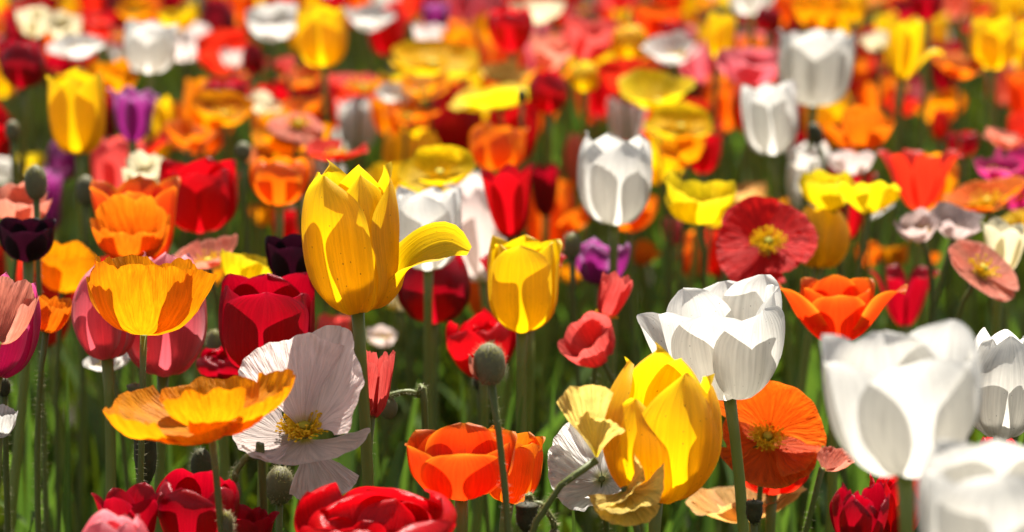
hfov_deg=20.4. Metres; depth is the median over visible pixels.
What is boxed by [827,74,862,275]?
poppy
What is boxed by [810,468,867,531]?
tulip leaves
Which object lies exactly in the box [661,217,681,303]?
tulip
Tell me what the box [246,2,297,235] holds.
poppy
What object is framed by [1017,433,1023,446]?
tulip leaves
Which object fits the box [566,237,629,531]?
tulip
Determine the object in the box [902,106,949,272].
tulip
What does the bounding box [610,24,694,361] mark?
tulip
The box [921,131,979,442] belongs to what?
tulip
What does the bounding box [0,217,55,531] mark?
tulip
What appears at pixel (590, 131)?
tulip
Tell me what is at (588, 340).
poppy
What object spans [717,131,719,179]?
tulip
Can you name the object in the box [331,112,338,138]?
poppy
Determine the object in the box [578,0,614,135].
tulip
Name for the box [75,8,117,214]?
poppy
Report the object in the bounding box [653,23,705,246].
tulip
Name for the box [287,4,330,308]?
tulip
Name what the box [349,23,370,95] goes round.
tulip
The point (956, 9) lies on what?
tulip
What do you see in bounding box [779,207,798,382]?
poppy
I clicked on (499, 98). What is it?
poppy
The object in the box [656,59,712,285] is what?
tulip
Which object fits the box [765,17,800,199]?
tulip
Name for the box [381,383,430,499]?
poppy bud
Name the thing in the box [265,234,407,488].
tulip
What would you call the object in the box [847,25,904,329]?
tulip
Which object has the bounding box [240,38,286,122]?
tulip
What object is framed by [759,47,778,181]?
tulip
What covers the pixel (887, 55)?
poppy
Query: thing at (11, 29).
tulip
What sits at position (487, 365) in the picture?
poppy bud
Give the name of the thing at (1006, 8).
tulip
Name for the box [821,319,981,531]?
tulip
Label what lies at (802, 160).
poppy
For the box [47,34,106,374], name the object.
poppy
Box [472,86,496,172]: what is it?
tulip
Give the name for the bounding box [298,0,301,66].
tulip
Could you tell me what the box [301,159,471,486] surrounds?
tulip
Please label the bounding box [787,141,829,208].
tulip
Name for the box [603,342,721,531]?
tulip
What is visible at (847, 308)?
tulip
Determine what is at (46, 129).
poppy
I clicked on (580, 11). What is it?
poppy
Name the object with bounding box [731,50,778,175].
tulip
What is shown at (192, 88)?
tulip
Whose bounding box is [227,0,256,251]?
tulip
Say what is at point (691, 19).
tulip
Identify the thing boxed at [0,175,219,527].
tulip
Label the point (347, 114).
tulip
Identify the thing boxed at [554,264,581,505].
poppy
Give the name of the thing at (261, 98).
poppy
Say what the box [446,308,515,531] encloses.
tulip
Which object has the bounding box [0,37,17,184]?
tulip
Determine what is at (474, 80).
tulip
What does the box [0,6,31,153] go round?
poppy
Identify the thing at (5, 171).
tulip
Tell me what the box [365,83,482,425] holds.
tulip
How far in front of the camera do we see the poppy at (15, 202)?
1.97 m
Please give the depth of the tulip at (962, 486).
1.13 m
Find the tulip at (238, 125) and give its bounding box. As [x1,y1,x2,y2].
[234,81,249,156]
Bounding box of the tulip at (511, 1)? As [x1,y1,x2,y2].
[510,0,529,236]
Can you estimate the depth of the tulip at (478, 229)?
2.28 m
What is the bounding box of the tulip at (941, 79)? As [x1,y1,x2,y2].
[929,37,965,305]
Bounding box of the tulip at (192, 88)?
[183,77,224,337]
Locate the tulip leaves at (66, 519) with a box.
[61,357,71,531]
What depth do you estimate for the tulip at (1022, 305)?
3.49 m
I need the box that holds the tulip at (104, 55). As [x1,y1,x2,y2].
[103,41,106,93]
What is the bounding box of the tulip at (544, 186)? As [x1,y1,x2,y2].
[421,162,627,500]
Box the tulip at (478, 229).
[438,172,544,531]
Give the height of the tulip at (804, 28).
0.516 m
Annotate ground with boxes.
[16,0,1023,515]
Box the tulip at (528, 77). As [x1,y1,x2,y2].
[517,68,559,380]
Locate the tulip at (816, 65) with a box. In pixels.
[760,29,854,529]
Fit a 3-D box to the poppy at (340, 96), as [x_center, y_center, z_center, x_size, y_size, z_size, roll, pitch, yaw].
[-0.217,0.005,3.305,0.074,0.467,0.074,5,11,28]
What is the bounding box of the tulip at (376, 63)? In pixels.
[365,54,379,153]
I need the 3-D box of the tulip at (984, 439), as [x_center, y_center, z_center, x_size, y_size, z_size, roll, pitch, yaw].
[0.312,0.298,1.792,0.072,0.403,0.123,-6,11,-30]
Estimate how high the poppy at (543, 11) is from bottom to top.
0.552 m
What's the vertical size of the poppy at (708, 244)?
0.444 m
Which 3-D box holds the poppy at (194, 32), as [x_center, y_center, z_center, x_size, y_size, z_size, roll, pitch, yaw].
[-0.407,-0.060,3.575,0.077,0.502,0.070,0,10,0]
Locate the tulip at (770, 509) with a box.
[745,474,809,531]
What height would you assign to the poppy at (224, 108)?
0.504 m
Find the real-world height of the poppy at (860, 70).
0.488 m
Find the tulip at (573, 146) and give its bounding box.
[539,133,581,391]
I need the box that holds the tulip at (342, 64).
[340,55,348,94]
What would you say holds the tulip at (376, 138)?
on the ground
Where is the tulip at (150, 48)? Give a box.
[122,19,178,466]
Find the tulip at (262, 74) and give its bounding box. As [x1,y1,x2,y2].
[257,0,271,85]
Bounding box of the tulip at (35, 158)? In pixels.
[16,152,45,410]
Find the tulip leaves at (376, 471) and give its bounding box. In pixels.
[372,418,379,486]
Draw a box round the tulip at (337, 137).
[330,129,348,165]
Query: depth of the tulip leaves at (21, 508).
2.08 m
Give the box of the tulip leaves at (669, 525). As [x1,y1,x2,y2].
[665,501,677,531]
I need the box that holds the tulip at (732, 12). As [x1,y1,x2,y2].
[724,8,733,181]
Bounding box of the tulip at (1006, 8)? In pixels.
[901,0,1023,213]
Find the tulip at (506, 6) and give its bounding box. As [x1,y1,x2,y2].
[504,2,510,10]
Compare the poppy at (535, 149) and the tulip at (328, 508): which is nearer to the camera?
the tulip at (328, 508)
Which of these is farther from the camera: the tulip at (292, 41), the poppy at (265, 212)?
the tulip at (292, 41)
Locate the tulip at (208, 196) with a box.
[159,157,268,503]
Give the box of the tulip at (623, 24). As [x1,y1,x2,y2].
[564,19,632,239]
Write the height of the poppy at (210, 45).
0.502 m
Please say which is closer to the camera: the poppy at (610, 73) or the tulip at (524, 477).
the tulip at (524, 477)
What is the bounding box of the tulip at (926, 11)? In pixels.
[868,0,948,330]
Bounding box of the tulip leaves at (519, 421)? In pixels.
[515,396,523,433]
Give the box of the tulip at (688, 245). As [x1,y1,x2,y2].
[678,230,705,531]
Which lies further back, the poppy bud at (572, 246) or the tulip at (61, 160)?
the tulip at (61, 160)
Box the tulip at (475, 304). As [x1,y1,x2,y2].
[379,280,489,491]
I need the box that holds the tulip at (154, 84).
[153,73,154,92]
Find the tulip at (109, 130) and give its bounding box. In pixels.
[105,93,114,141]
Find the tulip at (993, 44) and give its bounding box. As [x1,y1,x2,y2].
[968,16,1019,442]
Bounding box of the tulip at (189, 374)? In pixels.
[185,173,239,448]
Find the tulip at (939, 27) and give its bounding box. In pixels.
[873,12,948,221]
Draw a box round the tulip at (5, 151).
[0,114,13,157]
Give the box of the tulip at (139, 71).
[108,49,141,85]
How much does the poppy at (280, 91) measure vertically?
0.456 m
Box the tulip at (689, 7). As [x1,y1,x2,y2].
[678,0,731,175]
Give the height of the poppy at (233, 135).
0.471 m
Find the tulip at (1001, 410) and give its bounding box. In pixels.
[974,327,1023,440]
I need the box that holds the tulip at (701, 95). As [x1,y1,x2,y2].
[692,73,729,279]
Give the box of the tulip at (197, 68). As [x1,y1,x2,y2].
[177,19,199,236]
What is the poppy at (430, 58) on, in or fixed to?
on the ground
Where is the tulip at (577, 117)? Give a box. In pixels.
[564,88,581,146]
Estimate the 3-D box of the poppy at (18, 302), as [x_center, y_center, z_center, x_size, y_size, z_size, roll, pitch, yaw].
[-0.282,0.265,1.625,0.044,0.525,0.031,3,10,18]
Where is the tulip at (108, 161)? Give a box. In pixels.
[90,135,144,446]
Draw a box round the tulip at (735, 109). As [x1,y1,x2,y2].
[696,79,778,381]
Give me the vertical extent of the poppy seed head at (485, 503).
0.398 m
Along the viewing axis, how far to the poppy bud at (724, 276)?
2.20 m
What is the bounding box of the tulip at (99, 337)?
[71,265,283,528]
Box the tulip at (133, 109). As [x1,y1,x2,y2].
[55,86,159,490]
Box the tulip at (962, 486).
[917,439,1023,531]
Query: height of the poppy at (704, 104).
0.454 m
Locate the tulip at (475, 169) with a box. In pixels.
[457,46,481,172]
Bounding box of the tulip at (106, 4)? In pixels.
[90,0,113,153]
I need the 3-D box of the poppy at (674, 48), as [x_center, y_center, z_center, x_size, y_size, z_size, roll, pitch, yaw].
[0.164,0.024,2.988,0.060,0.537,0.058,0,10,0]
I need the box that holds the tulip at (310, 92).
[292,84,334,174]
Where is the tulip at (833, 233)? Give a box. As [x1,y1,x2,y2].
[703,205,849,531]
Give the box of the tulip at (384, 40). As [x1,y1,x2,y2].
[365,1,404,327]
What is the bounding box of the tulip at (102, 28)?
[65,19,128,395]
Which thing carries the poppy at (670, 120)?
on the ground
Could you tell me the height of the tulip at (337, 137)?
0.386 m
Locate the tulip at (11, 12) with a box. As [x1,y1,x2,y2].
[6,1,37,17]
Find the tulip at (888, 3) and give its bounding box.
[885,0,908,149]
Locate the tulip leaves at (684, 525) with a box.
[669,469,714,531]
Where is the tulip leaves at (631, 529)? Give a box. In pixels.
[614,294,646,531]
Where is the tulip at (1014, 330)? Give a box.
[1003,302,1020,338]
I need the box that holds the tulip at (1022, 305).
[1014,63,1023,313]
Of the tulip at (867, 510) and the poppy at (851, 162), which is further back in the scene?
the poppy at (851, 162)
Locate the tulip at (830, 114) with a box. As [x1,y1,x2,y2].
[802,90,869,349]
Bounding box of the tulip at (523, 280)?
[487,235,561,531]
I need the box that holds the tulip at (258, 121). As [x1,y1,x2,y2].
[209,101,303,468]
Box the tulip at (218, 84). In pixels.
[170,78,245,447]
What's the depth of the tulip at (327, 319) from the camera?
2.31 m
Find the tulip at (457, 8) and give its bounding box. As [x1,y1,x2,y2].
[441,0,466,187]
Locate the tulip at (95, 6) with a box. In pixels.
[78,0,104,13]
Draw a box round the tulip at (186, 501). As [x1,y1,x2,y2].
[156,468,239,531]
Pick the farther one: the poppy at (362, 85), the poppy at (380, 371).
the poppy at (362, 85)
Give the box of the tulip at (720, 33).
[696,12,788,301]
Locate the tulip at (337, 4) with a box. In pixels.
[311,0,352,180]
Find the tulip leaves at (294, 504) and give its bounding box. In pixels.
[268,465,297,531]
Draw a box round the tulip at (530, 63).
[522,38,537,169]
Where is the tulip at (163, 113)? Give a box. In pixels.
[120,95,173,159]
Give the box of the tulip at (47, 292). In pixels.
[13,259,75,531]
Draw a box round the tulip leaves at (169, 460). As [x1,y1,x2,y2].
[166,444,172,475]
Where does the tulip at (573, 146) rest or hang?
on the ground
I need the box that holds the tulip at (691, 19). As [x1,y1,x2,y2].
[680,8,696,29]
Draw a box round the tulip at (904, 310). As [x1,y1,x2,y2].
[809,264,939,517]
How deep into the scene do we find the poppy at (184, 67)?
4.96 m
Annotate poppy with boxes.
[0,0,7,6]
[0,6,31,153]
[0,17,3,31]
[0,38,20,137]
[0,103,10,141]
[0,182,51,404]
[0,276,39,345]
[0,404,17,486]
[9,92,15,182]
[15,6,51,152]
[22,0,56,160]
[24,0,42,166]
[30,295,71,531]
[33,0,50,144]
[34,241,95,531]
[37,0,48,150]
[44,53,85,228]
[47,11,95,247]
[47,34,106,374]
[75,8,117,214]
[83,352,130,490]
[86,254,217,483]
[88,58,139,136]
[90,194,170,381]
[102,29,124,137]
[103,150,164,500]
[103,368,295,531]
[108,37,134,86]
[116,0,155,73]
[125,129,169,155]
[157,1,200,385]
[160,0,190,244]
[160,22,197,246]
[164,117,219,468]
[165,10,180,161]
[169,140,178,254]
[171,101,233,246]
[174,234,243,503]
[175,22,210,330]
[177,0,191,161]
[184,266,223,469]
[190,90,255,330]
[191,60,194,238]
[195,28,253,243]
[219,249,271,476]
[220,47,243,253]
[229,58,269,252]
[232,325,370,499]
[233,126,234,146]
[243,0,271,234]
[244,80,292,102]
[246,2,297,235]
[246,90,281,253]
[247,146,318,209]
[249,204,274,257]
[251,123,333,467]
[267,112,324,234]
[273,0,308,66]
[273,56,318,301]
[278,63,320,196]
[280,94,324,423]
[289,197,359,486]
[297,139,368,504]
[301,73,353,186]
[315,159,343,311]
[320,73,378,166]
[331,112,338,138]
[342,2,395,330]
[346,14,354,168]
[348,1,372,172]
[366,163,431,457]
[366,325,397,486]
[366,350,395,449]
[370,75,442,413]
[376,82,423,356]
[378,101,439,460]
[383,56,385,75]
[387,296,412,492]
[390,40,479,378]
[393,15,413,71]
[396,0,417,72]
[396,181,413,488]
[398,145,474,429]
[400,70,450,398]
[405,422,516,531]
[407,24,418,128]
[408,320,416,483]
[412,22,446,39]
[419,15,470,32]
[419,119,486,407]
[443,80,460,86]
[449,82,528,313]
[473,14,490,46]
[480,60,528,84]
[510,0,564,165]
[516,22,550,168]
[530,32,573,386]
[530,385,624,531]
[534,35,554,163]
[541,63,565,165]
[547,422,620,531]
[554,32,568,167]
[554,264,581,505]
[557,204,596,517]
[558,311,643,531]
[559,14,618,375]
[562,62,601,310]
[564,3,598,19]
[567,50,614,306]
[588,454,663,531]
[591,271,632,531]
[592,0,638,237]
[597,58,650,377]
[617,2,682,322]
[617,68,694,302]
[619,195,657,366]
[626,239,661,363]
[639,229,651,311]
[641,31,699,287]
[644,101,712,312]
[648,137,684,288]
[658,134,704,292]
[664,170,736,531]
[676,99,723,180]
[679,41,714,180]
[686,485,806,531]
[696,0,719,30]
[701,16,717,180]
[706,200,737,531]
[715,47,777,279]
[716,195,817,531]
[718,380,826,531]
[725,141,728,181]
[732,41,736,184]
[735,31,773,41]
[735,181,765,447]
[738,13,762,168]
[779,197,788,204]
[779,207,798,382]
[786,147,838,475]
[792,0,844,28]
[798,168,851,486]
[801,150,874,531]
[802,446,854,531]
[821,118,859,447]
[823,180,900,531]
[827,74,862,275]
[832,105,895,477]
[833,55,868,274]
[854,203,893,277]
[855,242,881,478]
[857,75,896,305]
[858,56,881,74]
[859,29,887,331]
[864,0,885,28]
[868,66,929,241]
[874,11,909,211]
[874,44,888,237]
[880,242,907,266]
[884,86,922,265]
[888,0,922,150]
[893,207,938,324]
[916,89,965,319]
[929,201,984,323]
[930,50,981,319]
[931,252,940,322]
[933,57,984,434]
[943,176,1023,443]
[948,239,1018,320]
[959,22,983,240]
[966,1,992,181]
[973,156,1021,324]
[983,127,1023,217]
[1001,209,1023,339]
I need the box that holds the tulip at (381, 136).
[378,60,400,162]
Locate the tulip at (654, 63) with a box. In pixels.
[615,56,677,341]
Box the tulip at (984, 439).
[980,436,1016,444]
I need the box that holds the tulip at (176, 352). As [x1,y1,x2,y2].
[127,252,206,531]
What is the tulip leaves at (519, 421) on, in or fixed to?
on the ground
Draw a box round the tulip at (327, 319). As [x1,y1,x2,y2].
[269,313,350,531]
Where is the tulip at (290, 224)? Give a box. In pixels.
[272,209,297,529]
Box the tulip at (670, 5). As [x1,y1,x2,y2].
[652,0,684,14]
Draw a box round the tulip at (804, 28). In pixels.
[803,24,806,33]
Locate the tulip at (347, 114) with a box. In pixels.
[336,96,421,420]
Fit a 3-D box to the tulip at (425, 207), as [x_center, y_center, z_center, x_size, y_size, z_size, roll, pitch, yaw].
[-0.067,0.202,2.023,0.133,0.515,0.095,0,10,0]
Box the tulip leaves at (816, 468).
[803,413,828,531]
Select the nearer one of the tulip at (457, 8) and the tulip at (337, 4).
the tulip at (457, 8)
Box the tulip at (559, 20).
[552,0,583,165]
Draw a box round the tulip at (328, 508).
[294,482,456,531]
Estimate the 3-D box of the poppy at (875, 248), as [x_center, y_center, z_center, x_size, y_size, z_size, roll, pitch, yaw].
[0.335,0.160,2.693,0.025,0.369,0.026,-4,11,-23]
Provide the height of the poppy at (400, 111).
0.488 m
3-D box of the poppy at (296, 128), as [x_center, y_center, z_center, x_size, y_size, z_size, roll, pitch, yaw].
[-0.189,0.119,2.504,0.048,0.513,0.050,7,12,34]
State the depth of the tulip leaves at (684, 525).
2.29 m
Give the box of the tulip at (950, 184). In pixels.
[914,152,958,531]
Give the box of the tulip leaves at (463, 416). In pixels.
[454,372,483,531]
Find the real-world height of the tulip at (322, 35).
0.578 m
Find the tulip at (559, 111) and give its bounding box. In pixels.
[538,0,592,165]
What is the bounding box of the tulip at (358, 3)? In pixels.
[349,0,382,172]
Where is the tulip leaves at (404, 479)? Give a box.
[400,380,419,493]
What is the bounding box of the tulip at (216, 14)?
[194,0,236,266]
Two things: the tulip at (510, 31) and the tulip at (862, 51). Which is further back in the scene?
the tulip at (862, 51)
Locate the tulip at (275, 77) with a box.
[268,0,292,205]
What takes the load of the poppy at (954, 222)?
on the ground
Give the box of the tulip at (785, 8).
[736,0,796,284]
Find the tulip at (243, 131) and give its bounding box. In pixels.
[210,79,245,252]
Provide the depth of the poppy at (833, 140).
2.85 m
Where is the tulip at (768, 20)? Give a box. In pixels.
[628,6,792,341]
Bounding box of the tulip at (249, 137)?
[236,77,260,203]
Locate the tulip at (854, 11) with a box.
[829,0,899,279]
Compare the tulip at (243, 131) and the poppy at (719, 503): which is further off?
the tulip at (243, 131)
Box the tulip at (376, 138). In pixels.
[362,30,378,160]
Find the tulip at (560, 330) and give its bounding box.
[525,68,571,370]
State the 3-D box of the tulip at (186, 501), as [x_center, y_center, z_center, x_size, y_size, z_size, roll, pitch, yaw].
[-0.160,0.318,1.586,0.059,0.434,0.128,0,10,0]
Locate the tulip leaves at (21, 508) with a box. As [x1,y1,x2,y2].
[15,464,26,531]
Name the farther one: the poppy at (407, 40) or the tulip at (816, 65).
the poppy at (407, 40)
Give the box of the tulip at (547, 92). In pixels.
[527,69,592,474]
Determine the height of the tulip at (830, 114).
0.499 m
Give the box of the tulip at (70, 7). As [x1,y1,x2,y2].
[58,0,87,175]
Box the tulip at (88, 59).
[66,39,104,243]
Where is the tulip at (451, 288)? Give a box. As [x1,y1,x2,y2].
[397,256,513,531]
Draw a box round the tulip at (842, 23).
[830,14,861,278]
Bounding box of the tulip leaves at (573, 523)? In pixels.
[572,510,576,531]
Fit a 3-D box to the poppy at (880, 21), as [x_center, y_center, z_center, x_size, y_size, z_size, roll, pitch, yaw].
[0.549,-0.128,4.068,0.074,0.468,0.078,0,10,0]
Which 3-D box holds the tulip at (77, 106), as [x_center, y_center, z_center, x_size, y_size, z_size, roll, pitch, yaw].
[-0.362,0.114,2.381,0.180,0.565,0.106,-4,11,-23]
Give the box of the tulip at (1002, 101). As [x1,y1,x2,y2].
[984,61,1023,324]
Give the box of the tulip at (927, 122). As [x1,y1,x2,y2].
[924,14,940,148]
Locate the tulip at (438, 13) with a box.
[417,2,449,374]
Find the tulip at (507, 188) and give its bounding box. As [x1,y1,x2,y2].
[481,162,538,531]
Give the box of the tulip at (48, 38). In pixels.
[43,7,92,252]
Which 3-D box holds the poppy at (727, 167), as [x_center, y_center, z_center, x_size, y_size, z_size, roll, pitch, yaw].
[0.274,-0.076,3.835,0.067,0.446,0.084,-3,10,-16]
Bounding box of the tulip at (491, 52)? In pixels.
[480,37,523,89]
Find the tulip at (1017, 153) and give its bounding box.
[972,145,1023,444]
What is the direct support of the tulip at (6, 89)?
on the ground
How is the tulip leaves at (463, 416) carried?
on the ground
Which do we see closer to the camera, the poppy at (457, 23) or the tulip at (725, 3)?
the poppy at (457, 23)
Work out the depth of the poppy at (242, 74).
3.75 m
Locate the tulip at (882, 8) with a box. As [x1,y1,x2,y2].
[881,1,886,116]
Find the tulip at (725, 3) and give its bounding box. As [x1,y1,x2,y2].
[718,0,743,181]
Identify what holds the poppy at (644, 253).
on the ground
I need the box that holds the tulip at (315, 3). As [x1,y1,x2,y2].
[301,0,319,7]
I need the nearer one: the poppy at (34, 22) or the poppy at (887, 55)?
the poppy at (34, 22)
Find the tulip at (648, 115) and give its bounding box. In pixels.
[615,92,653,354]
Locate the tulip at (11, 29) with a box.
[3,17,63,383]
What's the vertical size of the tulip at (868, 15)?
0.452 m
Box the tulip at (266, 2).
[242,0,271,233]
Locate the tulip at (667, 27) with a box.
[660,21,721,295]
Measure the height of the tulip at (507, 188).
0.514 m
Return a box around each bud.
[5,120,25,476]
[22,163,52,531]
[76,175,91,531]
[132,438,158,484]
[205,329,221,454]
[219,509,237,531]
[230,442,267,512]
[235,142,250,254]
[266,465,293,531]
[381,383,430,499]
[468,341,511,531]
[523,491,560,531]
[563,231,591,531]
[722,270,726,280]
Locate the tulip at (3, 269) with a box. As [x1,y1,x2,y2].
[0,244,12,406]
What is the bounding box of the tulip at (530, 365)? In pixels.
[453,253,565,531]
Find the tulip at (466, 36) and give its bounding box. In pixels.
[403,26,564,415]
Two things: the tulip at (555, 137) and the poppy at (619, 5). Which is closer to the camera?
the poppy at (619, 5)
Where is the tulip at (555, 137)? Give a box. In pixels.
[540,0,562,164]
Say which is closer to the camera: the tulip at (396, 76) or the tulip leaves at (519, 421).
the tulip leaves at (519, 421)
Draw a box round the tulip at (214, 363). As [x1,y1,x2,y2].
[196,346,238,480]
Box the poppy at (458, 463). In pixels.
[405,422,516,531]
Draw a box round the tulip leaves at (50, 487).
[41,461,54,531]
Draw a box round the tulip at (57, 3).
[43,0,76,211]
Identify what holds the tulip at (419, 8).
on the ground
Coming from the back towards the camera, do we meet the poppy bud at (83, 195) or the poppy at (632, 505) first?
the poppy bud at (83, 195)
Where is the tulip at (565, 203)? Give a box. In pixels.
[525,176,574,415]
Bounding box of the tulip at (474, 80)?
[468,65,489,170]
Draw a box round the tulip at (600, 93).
[557,79,616,323]
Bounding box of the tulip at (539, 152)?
[534,141,540,161]
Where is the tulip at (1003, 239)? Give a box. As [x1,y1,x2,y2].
[981,217,1023,335]
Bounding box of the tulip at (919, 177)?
[809,149,961,493]
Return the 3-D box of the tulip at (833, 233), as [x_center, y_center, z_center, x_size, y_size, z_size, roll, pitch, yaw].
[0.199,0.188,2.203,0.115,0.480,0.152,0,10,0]
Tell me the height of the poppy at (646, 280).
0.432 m
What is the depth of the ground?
7.81 m
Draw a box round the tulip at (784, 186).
[766,155,793,206]
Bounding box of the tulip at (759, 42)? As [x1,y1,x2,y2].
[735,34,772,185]
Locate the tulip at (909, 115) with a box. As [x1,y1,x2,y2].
[892,114,910,140]
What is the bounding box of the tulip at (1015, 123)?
[1007,110,1023,145]
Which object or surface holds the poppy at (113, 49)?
on the ground
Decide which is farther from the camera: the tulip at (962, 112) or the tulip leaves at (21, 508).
the tulip at (962, 112)
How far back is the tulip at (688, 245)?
2.66 m
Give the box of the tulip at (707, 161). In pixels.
[622,133,722,531]
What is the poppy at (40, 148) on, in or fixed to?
on the ground
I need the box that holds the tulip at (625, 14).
[610,7,630,233]
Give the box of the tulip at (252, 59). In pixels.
[170,43,351,467]
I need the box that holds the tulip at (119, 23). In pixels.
[109,0,191,162]
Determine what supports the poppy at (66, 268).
on the ground
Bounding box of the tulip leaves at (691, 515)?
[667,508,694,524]
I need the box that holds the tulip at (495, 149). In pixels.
[392,122,589,531]
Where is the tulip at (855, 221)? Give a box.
[785,164,876,489]
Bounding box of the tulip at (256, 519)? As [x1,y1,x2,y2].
[233,504,279,531]
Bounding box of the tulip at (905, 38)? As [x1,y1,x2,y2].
[872,15,969,473]
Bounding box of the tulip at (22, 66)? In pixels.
[0,39,44,531]
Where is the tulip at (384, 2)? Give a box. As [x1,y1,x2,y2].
[372,0,398,162]
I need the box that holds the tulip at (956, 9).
[939,0,968,284]
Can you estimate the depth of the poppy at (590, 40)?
3.00 m
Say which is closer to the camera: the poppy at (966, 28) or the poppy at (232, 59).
the poppy at (232, 59)
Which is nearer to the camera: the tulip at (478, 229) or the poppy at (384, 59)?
the tulip at (478, 229)
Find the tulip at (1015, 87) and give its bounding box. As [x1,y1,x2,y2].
[1003,67,1023,315]
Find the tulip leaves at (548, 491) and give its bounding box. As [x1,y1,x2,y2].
[536,373,562,531]
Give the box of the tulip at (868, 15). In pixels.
[866,10,870,26]
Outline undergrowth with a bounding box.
[0,0,1023,531]
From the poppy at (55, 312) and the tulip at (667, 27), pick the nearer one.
the poppy at (55, 312)
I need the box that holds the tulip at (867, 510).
[829,481,889,531]
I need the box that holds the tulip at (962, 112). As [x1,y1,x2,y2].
[948,53,971,133]
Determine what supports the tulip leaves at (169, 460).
on the ground
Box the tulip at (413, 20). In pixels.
[412,12,420,97]
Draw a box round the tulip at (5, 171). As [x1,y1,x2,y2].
[0,157,11,219]
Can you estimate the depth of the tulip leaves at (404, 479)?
2.22 m
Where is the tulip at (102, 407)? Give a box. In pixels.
[72,258,104,508]
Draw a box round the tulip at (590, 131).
[561,123,592,297]
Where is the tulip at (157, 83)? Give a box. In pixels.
[155,72,184,104]
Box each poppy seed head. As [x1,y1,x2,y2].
[0,378,12,531]
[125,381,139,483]
[187,445,211,473]
[471,378,490,531]
[513,499,540,531]
[516,89,526,237]
[744,498,764,531]
[807,123,837,526]
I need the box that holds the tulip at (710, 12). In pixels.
[708,6,743,179]
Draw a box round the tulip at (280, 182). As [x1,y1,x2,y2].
[249,156,391,495]
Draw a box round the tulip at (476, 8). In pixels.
[465,0,503,28]
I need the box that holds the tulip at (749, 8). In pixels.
[728,0,848,322]
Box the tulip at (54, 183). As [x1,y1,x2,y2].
[9,164,76,521]
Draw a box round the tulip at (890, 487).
[869,473,918,531]
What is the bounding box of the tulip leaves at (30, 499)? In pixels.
[26,388,72,531]
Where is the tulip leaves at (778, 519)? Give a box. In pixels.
[776,510,781,531]
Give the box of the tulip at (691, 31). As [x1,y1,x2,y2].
[665,26,696,217]
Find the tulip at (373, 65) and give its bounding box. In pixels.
[366,50,375,170]
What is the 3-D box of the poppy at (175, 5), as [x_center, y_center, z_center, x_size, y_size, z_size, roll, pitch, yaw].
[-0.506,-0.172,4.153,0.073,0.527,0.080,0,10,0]
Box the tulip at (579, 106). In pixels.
[575,90,607,245]
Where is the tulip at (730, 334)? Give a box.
[636,274,784,531]
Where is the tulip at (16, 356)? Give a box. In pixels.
[0,272,40,390]
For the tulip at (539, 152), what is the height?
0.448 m
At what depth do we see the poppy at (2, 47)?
3.54 m
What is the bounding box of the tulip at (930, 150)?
[927,31,951,288]
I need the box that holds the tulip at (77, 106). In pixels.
[2,67,200,530]
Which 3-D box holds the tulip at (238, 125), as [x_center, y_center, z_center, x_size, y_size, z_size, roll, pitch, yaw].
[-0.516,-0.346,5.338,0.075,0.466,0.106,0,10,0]
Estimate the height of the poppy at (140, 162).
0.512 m
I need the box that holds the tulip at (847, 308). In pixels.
[775,274,907,531]
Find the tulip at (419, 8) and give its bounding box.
[416,0,440,108]
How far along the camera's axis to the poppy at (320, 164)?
2.99 m
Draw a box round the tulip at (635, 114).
[594,97,646,385]
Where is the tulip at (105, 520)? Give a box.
[82,509,147,531]
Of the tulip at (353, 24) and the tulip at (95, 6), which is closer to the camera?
the tulip at (95, 6)
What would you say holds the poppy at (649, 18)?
on the ground
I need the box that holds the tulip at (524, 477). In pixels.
[488,425,544,531]
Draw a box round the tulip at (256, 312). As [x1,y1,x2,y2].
[218,272,314,508]
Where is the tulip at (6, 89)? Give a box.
[0,70,15,108]
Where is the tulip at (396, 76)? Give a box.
[379,71,414,81]
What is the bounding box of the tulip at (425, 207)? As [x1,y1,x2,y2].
[332,186,499,531]
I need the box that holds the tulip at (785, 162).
[778,152,794,207]
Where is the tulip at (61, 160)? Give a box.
[34,141,75,458]
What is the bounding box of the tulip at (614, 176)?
[577,131,700,531]
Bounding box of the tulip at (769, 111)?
[722,80,841,531]
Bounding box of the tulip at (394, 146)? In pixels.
[377,127,440,488]
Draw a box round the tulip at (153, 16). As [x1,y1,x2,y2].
[140,0,161,89]
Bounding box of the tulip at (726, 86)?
[703,74,736,284]
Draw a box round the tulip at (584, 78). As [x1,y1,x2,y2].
[536,61,599,520]
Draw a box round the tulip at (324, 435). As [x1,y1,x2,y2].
[150,430,327,531]
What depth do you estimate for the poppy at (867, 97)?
3.24 m
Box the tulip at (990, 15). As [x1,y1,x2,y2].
[977,0,993,156]
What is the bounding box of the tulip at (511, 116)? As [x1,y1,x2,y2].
[439,101,538,426]
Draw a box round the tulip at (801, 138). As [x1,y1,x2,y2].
[788,103,884,331]
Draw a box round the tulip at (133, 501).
[91,482,161,531]
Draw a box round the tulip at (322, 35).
[296,5,423,447]
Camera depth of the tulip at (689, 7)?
4.43 m
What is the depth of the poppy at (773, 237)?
2.00 m
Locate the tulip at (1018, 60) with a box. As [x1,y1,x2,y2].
[975,23,1023,318]
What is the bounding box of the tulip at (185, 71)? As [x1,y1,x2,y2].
[159,0,186,97]
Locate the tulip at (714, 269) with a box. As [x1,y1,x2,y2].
[705,227,729,527]
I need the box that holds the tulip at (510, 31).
[451,7,532,430]
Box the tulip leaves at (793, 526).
[789,501,823,531]
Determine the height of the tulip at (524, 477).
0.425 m
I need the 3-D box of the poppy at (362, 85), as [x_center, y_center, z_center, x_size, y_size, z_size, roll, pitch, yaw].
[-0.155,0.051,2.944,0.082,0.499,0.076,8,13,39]
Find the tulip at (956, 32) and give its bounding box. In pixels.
[955,18,969,82]
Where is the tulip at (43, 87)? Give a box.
[39,69,92,236]
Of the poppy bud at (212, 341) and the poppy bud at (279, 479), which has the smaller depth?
the poppy bud at (279, 479)
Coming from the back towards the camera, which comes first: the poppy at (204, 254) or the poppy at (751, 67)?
the poppy at (751, 67)

